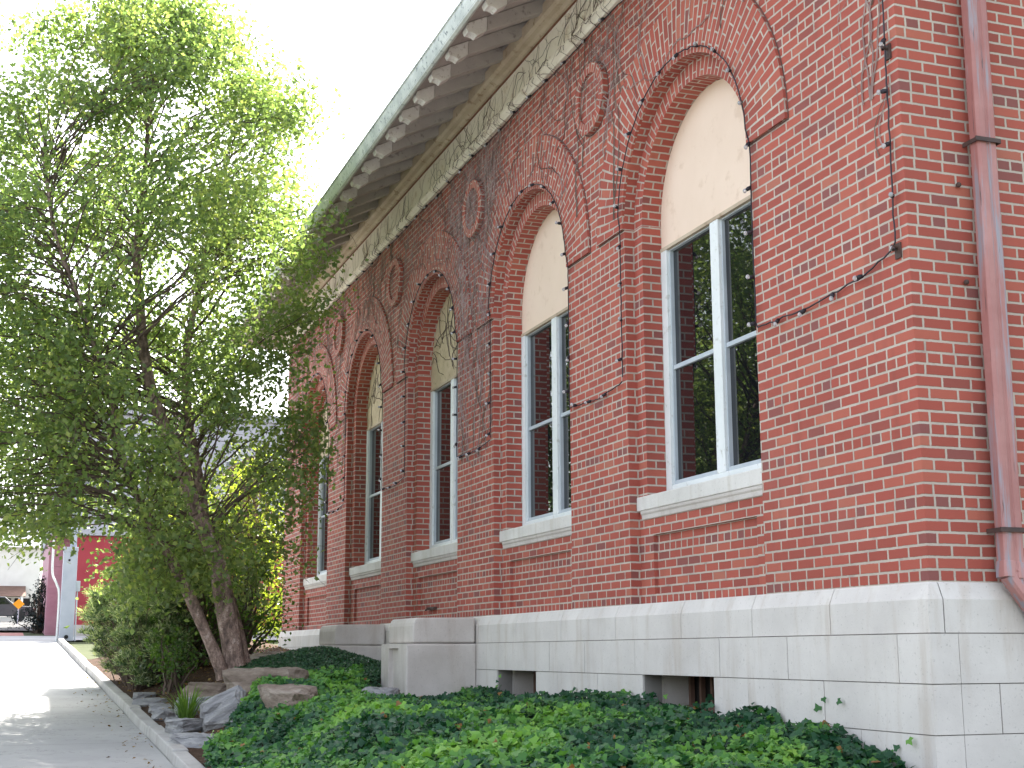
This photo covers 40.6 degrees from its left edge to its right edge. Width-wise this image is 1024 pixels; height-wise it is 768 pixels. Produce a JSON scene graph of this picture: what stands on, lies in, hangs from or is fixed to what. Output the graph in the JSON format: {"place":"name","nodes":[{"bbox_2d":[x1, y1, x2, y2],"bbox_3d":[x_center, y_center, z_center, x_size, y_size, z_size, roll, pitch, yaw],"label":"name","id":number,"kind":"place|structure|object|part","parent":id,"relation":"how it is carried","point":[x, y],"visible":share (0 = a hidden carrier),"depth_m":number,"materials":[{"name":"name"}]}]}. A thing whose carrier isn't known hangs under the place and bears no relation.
{"place":"outdoors","nodes":[
{"label":"outdoors","id":0,"kind":"place"},
{"bbox_2d":[0,597,33,621],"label":"parked car","id":1,"kind":"object","parent":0,"point":[7,606],"visible":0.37,"depth_m":76.46,"materials":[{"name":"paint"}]},
{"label":"side window","id":2,"kind":"part","parent":1,"relation":"part of","materials":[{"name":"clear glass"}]},
{"bbox_2d":[0,622,34,630],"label":"road","id":3,"kind":"structure","parent":0,"point":[4,626],"depth_m":54.07,"materials":[{"name":"grey asphalt"}]},
{"bbox_2d":[13,598,23,623],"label":"road sign","id":4,"kind":"object","parent":3,"relation":"on","point":[18,603],"visible":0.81,"depth_m":58.69,"materials":[{"name":"orange metal"}]},
{"bbox_2d":[0,631,277,766],"bbox_3d":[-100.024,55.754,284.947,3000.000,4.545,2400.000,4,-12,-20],"label":"ground","id":5,"kind":"structure","parent":0,"point":[83,648],"depth_m":39.72,"materials":[{"name":"green plant"}]},
{"bbox_2d":[0,633,23,635],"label":"paver band","id":6,"kind":"object","parent":5,"relation":"on","point":[11,634],"visible":1,"depth_m":45.28,"materials":[{"name":"red brick"}]},
{"bbox_2d":[0,510,43,621],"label":"white house","id":7,"kind":"structure","parent":5,"relation":"on","point":[18,579],"depth_m":85.15,"materials":[{"name":"paint"}]},
{"bbox_2d":[14,598,29,605],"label":"window","id":8,"kind":"structure","parent":7,"relation":"in","point":[25,600],"depth_m":84.97,"materials":[{"name":"black glass"}]},
{"bbox_2d":[7,574,45,633],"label":"dark conifer","id":9,"kind":"object","parent":5,"relation":"on","point":[38,606],"visible":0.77,"depth_m":48.48,"materials":[{"name":"green plant"}]},
{"bbox_2d":[0,640,58,643],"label":"walkway","id":10,"kind":"structure","parent":5,"relation":"on","point":[28,642],"depth_m":39.48,"materials":[{"name":"grey concrete"}]},
{"bbox_2d":[0,644,61,647],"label":"walkway","id":11,"kind":"structure","parent":5,"relation":"on","point":[30,646],"depth_m":36.90,"materials":[{"name":"grey concrete"}]},
{"bbox_2d":[0,653,72,659],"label":"walkway","id":12,"kind":"structure","parent":5,"relation":"on","point":[48,656],"depth_m":31.42,"materials":[{"name":"grey concrete"}]},
{"bbox_2d":[0,659,79,666],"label":"walkway","id":13,"kind":"structure","parent":5,"relation":"on","point":[44,663],"depth_m":28.71,"materials":[{"name":"grey concrete"}]},
{"bbox_2d":[0,667,87,675],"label":"walkway","id":14,"kind":"structure","parent":5,"relation":"on","point":[25,671],"depth_m":26.06,"materials":[{"name":"grey concrete"}]},
{"bbox_2d":[0,675,97,686],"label":"walkway","id":15,"kind":"structure","parent":5,"relation":"on","point":[31,681],"depth_m":23.41,"materials":[{"name":"grey concrete"}]},
{"bbox_2d":[0,686,109,700],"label":"walkway","id":16,"kind":"structure","parent":5,"relation":"on","point":[36,693],"depth_m":20.68,"materials":[{"name":"grey concrete"}]},
{"bbox_2d":[0,700,126,719],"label":"walkway","id":17,"kind":"structure","parent":5,"relation":"on","point":[47,709],"depth_m":17.99,"materials":[{"name":"grey concrete"}]},
{"bbox_2d":[51,445,80,640],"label":"utility post","id":18,"kind":"object","parent":5,"relation":"on","point":[70,586],"visible":0.74,"depth_m":40.66,"materials":[{"name":"grey metal"}]},
{"bbox_2d":[0,717,150,745],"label":"walkway","id":19,"kind":"structure","parent":5,"relation":"on","point":[48,731],"depth_m":15.29,"materials":[{"name":"grey concrete"}]},
{"bbox_2d":[0,742,174,767],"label":"walkway","id":20,"kind":"structure","parent":5,"relation":"on","point":[93,755],"depth_m":13.10,"materials":[{"name":"grey concrete"}]},
{"bbox_2d":[57,637,204,767],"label":"kerb","id":21,"kind":"structure","parent":5,"relation":"on","point":[174,754],"depth_m":16.21,"materials":[{"name":"concrete"}]},
{"bbox_2d":[0,636,276,639],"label":"cross walk","id":22,"kind":"structure","parent":5,"relation":"on","point":[47,637],"depth_m":42.90,"materials":[{"name":"grey concrete"}]},
{"bbox_2d":[42,409,285,635],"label":"shop building","id":23,"kind":"structure","parent":5,"relation":"on","point":[51,600],"depth_m":47.21,"materials":[{"name":"stone"}]},
{"bbox_2d":[84,455,113,506],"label":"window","id":24,"kind":"structure","parent":23,"relation":"in","point":[87,482],"depth_m":47.25,"materials":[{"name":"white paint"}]},
{"bbox_2d":[223,460,252,510],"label":"window","id":25,"kind":"structure","parent":23,"relation":"in","point":[226,463],"depth_m":48.93,"materials":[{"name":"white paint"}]},
{"bbox_2d":[168,441,285,643],"bbox_3d":[-6.612,4.067,33.796,4.635,5.556,4.712,-6,-13,29],"label":"leafy tree","id":26,"kind":"object","parent":5,"relation":"on","point":[245,499],"visible":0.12,"depth_m":33.38,"materials":[{"name":"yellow plant"}]},
{"bbox_2d":[87,641,761,767],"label":"planting bed","id":27,"kind":"object","parent":5,"relation":"on","point":[197,753],"visible":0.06,"depth_m":19.29,"materials":[{"name":"brown soil"}]},
{"bbox_2d":[132,692,156,699],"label":"rock","id":28,"kind":"object","parent":27,"relation":"on","point":[138,695],"visible":0.67,"depth_m":18.55,"materials":[{"name":"grey stone"}]},
{"bbox_2d":[76,565,216,691],"bbox_3d":[-5.692,3.689,21.431,1.781,2.132,4.200,6,-13,-29],"label":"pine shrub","id":29,"kind":"object","parent":27,"relation":"on","point":[117,637],"visible":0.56,"depth_m":20.16,"materials":[{"name":"green plant"}]},
{"bbox_2d":[132,697,166,706],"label":"rock","id":30,"kind":"object","parent":27,"relation":"on","point":[143,702],"visible":0.52,"depth_m":17.60,"materials":[{"name":"grey stone"}]},
{"bbox_2d":[148,703,171,713],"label":"rock","id":31,"kind":"object","parent":27,"relation":"on","point":[152,706],"visible":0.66,"depth_m":16.78,"materials":[{"name":"grey stone"}]},
{"bbox_2d":[151,709,175,720],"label":"rock","id":32,"kind":"object","parent":27,"relation":"on","point":[158,714],"visible":0.74,"depth_m":15.96,"materials":[{"name":"grey stone"}]},
{"bbox_2d":[134,615,207,694],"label":"leafy shrub","id":33,"kind":"object","parent":27,"relation":"on","point":[171,678],"visible":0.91,"depth_m":18.56,"materials":[{"name":"green plant"}]},
{"bbox_2d":[164,716,178,721],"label":"rock","id":34,"kind":"object","parent":27,"relation":"on","point":[167,718],"visible":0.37,"depth_m":15.07,"materials":[{"name":"grey stone"}]},
{"bbox_2d":[153,684,212,717],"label":"strap leaved plant","id":35,"kind":"object","parent":27,"relation":"on","point":[184,710],"visible":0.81,"depth_m":15.06,"materials":[{"name":"green plant"}]},
{"bbox_2d":[164,718,202,733],"bbox_3d":[-3.353,3.603,14.434,0.530,0.213,1.015,-1,-16,-9],"label":"rock","id":36,"kind":"object","parent":27,"relation":"on","point":[181,725],"visible":0.73,"depth_m":14.06,"materials":[{"name":"grey stone"}]},
{"bbox_2d":[0,0,368,680],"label":"birch tree","id":37,"kind":"object","parent":27,"relation":"on","point":[68,364],"visible":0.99,"depth_m":17.74,"materials":[{"name":"green plant"}]},
{"bbox_2d":[166,732,213,747],"bbox_3d":[-3.066,3.469,13.398,0.475,0.165,0.815,8,-14,-36],"label":"rock","id":38,"kind":"object","parent":27,"relation":"on","point":[192,740],"visible":0.44,"depth_m":13.22,"materials":[{"name":"grey stone"}]},
{"bbox_2d":[174,696,211,715],"bbox_3d":[-3.543,3.686,15.721,0.588,0.258,0.463,0,-11,1],"label":"rock","id":39,"kind":"object","parent":27,"relation":"on","point":[204,698],"visible":0.24,"depth_m":15.54,"materials":[{"name":"grey stone"}]},
{"bbox_2d":[136,519,262,673],"bbox_3d":[-4.673,3.235,20.601,1.955,2.511,2.044,4,-12,-20],"label":"leafy shrub","id":40,"kind":"object","parent":27,"relation":"on","point":[211,620],"visible":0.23,"depth_m":20.31,"materials":[{"name":"green plant"}]},
{"bbox_2d":[180,682,225,697],"bbox_3d":[-3.637,3.711,16.442,0.740,0.333,0.517,-4,-12,18],"label":"rock","id":41,"kind":"object","parent":27,"relation":"on","point":[212,688],"visible":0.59,"depth_m":16.24,"materials":[{"name":"brown stone"}]},
{"bbox_2d":[64,645,345,767],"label":"leaf litter","id":42,"kind":"object","parent":27,"relation":"on","point":[161,697],"visible":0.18,"depth_m":18.91,"materials":[{"name":"brown plant"}]},
{"bbox_2d":[199,685,246,732],"bbox_3d":[-2.951,3.411,14.249,0.525,0.431,0.657,-7,-28,-50],"label":"rock","id":43,"kind":"object","parent":27,"relation":"on","point":[216,711],"visible":0.71,"depth_m":14.10,"materials":[{"name":"grey stone"}]},
{"bbox_2d":[202,531,305,653],"bbox_3d":[-4.396,3.380,22.062,2.092,2.341,2.145,4,-12,-20],"label":"leafy shrub","id":44,"kind":"object","parent":27,"relation":"on","point":[249,626],"visible":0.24,"depth_m":21.91,"materials":[{"name":"green plant"}]},
{"bbox_2d":[222,667,308,696],"bbox_3d":[-2.772,3.394,15.517,0.768,0.432,1.051,67,-67,-78],"label":"rock","id":45,"kind":"object","parent":27,"relation":"on","point":[243,678],"visible":0.45,"depth_m":15.31,"materials":[{"name":"brown stone"}]},
{"bbox_2d":[249,652,289,661],"bbox_3d":[-3.432,3.889,19.203,1.110,0.317,1.149,6,-13,-31],"label":"rock","id":46,"kind":"object","parent":27,"relation":"on","point":[256,655],"visible":0.16,"depth_m":18.80,"materials":[{"name":"grey stone"}]},
{"bbox_2d":[267,651,284,653],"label":"rock","id":47,"kind":"object","parent":27,"relation":"on","point":[273,652],"visible":0.02,"depth_m":21.90,"materials":[{"name":"grey stone"}]},
{"bbox_2d":[257,684,317,724],"bbox_3d":[-2.085,3.118,13.152,0.571,0.522,0.944,6,-13,-31],"label":"rock","id":48,"kind":"object","parent":27,"relation":"on","point":[272,695],"visible":0.47,"depth_m":12.94,"materials":[{"name":"brown stone"}]},
{"bbox_2d":[234,645,381,686],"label":"ground cover","id":49,"kind":"object","parent":27,"relation":"on","point":[318,656],"visible":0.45,"depth_m":17.77,"materials":[{"name":"green plant"}]},
{"bbox_2d":[316,624,384,659],"bbox_3d":[-2.382,4.057,20.113,0.802,1.088,1.130,4,-12,-20],"label":"stone pedestal","id":50,"kind":"object","parent":27,"relation":"on","point":[359,634],"visible":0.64,"depth_m":19.70,"materials":[{"name":"stone"}]},
{"bbox_2d":[361,686,399,695],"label":"rock","id":51,"kind":"object","parent":27,"relation":"on","point":[382,690],"visible":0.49,"depth_m":14.00,"materials":[{"name":"grey stone"}]},
{"bbox_2d":[381,617,475,696],"bbox_3d":[-1.004,3.397,16.337,0.832,1.238,1.135,4,-12,-20],"label":"stone pedestal","id":52,"kind":"object","parent":27,"relation":"on","point":[417,670],"visible":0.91,"depth_m":15.89,"materials":[{"name":"stone"}]},
{"bbox_2d":[202,663,913,767],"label":"ivy","id":53,"kind":"object","parent":27,"relation":"on","point":[335,722],"visible":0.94,"depth_m":9.70,"materials":[{"name":"green plant"}]},
{"bbox_2d":[223,0,1023,767],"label":"brick building","id":54,"kind":"structure","parent":5,"relation":"on","point":[795,518],"depth_m":11.64,"materials":[{"name":"red brick"}]},
{"bbox_2d":[303,404,329,589],"bbox_3d":[-3.394,1.877,25.454,0.349,3.718,2.328,4,-12,-20],"label":"window","id":55,"kind":"structure","parent":54,"relation":"in","point":[311,583],"depth_m":26.03,"materials":[{"name":"white paint"}]},
{"bbox_2d":[297,373,343,514],"bbox_3d":[-3.476,1.069,24.925,0.098,2.775,3.744,4,-12,-20],"label":"light string","id":56,"kind":"object","parent":54,"relation":"attached to","point":[332,511],"visible":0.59,"depth_m":24.39,"materials":[{"name":"black"}]},
{"bbox_2d":[288,223,392,494],"bbox_3d":[-3.235,-0.024,24.476,0.104,3.805,8.106,4,-12,-20],"label":"dry vine","id":57,"kind":"object","parent":54,"relation":"attached to","point":[331,347],"visible":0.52,"depth_m":24.02,"materials":[{"name":"plant"}]},
{"bbox_2d":[349,355,382,580],"bbox_3d":[-2.126,1.209,22.032,0.349,3.718,2.328,4,-12,-20],"label":"window","id":58,"kind":"structure","parent":54,"relation":"in","point":[373,507],"depth_m":22.58,"materials":[{"name":"white paint"}]},
{"bbox_2d":[341,329,403,501],"bbox_3d":[-2.208,0.385,21.504,0.101,2.767,3.742,4,-12,-20],"label":"light string","id":59,"kind":"object","parent":54,"relation":"attached to","point":[380,384],"visible":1,"depth_m":21.39,"materials":[{"name":"black"}]},
{"bbox_2d":[324,297,457,447],"bbox_3d":[-2.086,0.005,22.290,0.011,1.185,9.334,4,-12,-20],"label":"dry vine","id":60,"kind":"object","parent":54,"relation":"attached to","point":[374,389],"visible":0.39,"depth_m":19.27,"materials":[{"name":"brown plant"}]},
{"bbox_2d":[345,98,509,374],"bbox_3d":[-1.486,-1.544,19.870,0.102,2.584,8.601,4,-12,-20],"label":"dry vine","id":61,"kind":"object","parent":54,"relation":"attached to","point":[405,260],"visible":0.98,"depth_m":19.71,"materials":[{"name":"plant"}]},
{"bbox_2d":[411,294,457,567],"bbox_3d":[-0.858,0.542,18.610,0.349,3.718,2.328,4,-12,-20],"label":"window","id":62,"kind":"structure","parent":54,"relation":"in","point":[444,399],"depth_m":19.03,"materials":[{"name":"white paint"}]},
{"bbox_2d":[400,270,489,475],"bbox_3d":[-0.940,-0.272,18.079,0.098,2.762,3.736,4,-12,-20],"label":"light string","id":63,"kind":"object","parent":54,"relation":"attached to","point":[453,387],"visible":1,"depth_m":18.13,"materials":[{"name":"black"}]},
{"bbox_2d":[293,0,622,346],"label":"light string","id":64,"kind":"object","parent":54,"relation":"attached to","point":[600,20],"visible":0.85,"depth_m":16.66,"materials":[{"name":"black"}]},
{"bbox_2d":[326,0,640,301],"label":"dry vine","id":65,"kind":"object","parent":54,"relation":"attached to","point":[508,109],"visible":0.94,"depth_m":15.89,"materials":[{"name":"plant"}]},
{"bbox_2d":[411,78,576,529],"bbox_3d":[-0.447,-0.747,16.820,0.101,5.306,6.570,4,-12,-20],"label":"dry vine","id":66,"kind":"object","parent":54,"relation":"attached to","point":[477,308],"visible":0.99,"depth_m":16.98,"materials":[{"name":"plant"}]},
{"bbox_2d":[514,670,536,696],"bbox_3d":[0.373,3.373,14.811,0.310,0.595,1.200,4,-12,-20],"label":"basement window","id":67,"kind":"structure","parent":54,"relation":"in","point":[524,681],"depth_m":15.38,"materials":[{"name":"stone"}]},
{"bbox_2d":[500,209,571,548],"bbox_3d":[0.410,-0.126,15.188,0.349,3.718,2.328,4,-12,-20],"label":"window","id":68,"kind":"structure","parent":54,"relation":"in","point":[546,440],"depth_m":15.49,"materials":[{"name":"white paint"}]},
{"bbox_2d":[459,0,635,271],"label":"dry vine","id":69,"kind":"object","parent":54,"relation":"attached to","point":[580,71],"visible":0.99,"depth_m":14.19,"materials":[{"name":"brown plant"}]},
{"bbox_2d":[485,183,621,437],"bbox_3d":[0.331,-0.949,14.651,0.100,2.751,3.734,4,-12,-20],"label":"light string","id":70,"kind":"object","parent":54,"relation":"attached to","point":[567,322],"visible":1,"depth_m":14.54,"materials":[{"name":"black"}]},
{"bbox_2d":[664,675,715,713],"bbox_3d":[1.671,2.690,11.308,0.310,0.595,1.275,4,-12,-20],"label":"basement window","id":71,"kind":"structure","parent":54,"relation":"in","point":[686,690],"depth_m":11.90,"materials":[{"name":"grey"}]},
{"bbox_2d":[637,79,762,519],"bbox_3d":[1.678,-0.793,11.766,0.349,3.718,2.328,4,-12,-20],"label":"window","id":72,"kind":"structure","parent":54,"relation":"in","point":[713,444],"depth_m":11.90,"materials":[{"name":"white paint"}]},
{"bbox_2d":[495,674,912,763],"bbox_3d":[1.417,2.841,12.072,0.886,0.658,8.605,4,-12,-20],"label":"ivy shoot","id":73,"kind":"object","parent":54,"relation":"attached to","point":[818,707],"visible":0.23,"depth_m":9.22,"materials":[{"name":"green plant"}]},
{"bbox_2d":[556,0,889,155],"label":"dry vine","id":74,"kind":"object","parent":54,"relation":"attached to","point":[870,89],"visible":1,"depth_m":9.34,"materials":[{"name":"brown plant"}]},
{"bbox_2d":[613,0,895,376],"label":"light string","id":75,"kind":"object","parent":54,"relation":"attached to","point":[801,312],"visible":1,"depth_m":10.52,"materials":[{"name":"black"}]},
{"bbox_2d":[0,0,459,585],"label":"sky","id":76,"kind":"structure","parent":0,"point":[365,50],"materials":[{"name":"white"}]}
]}

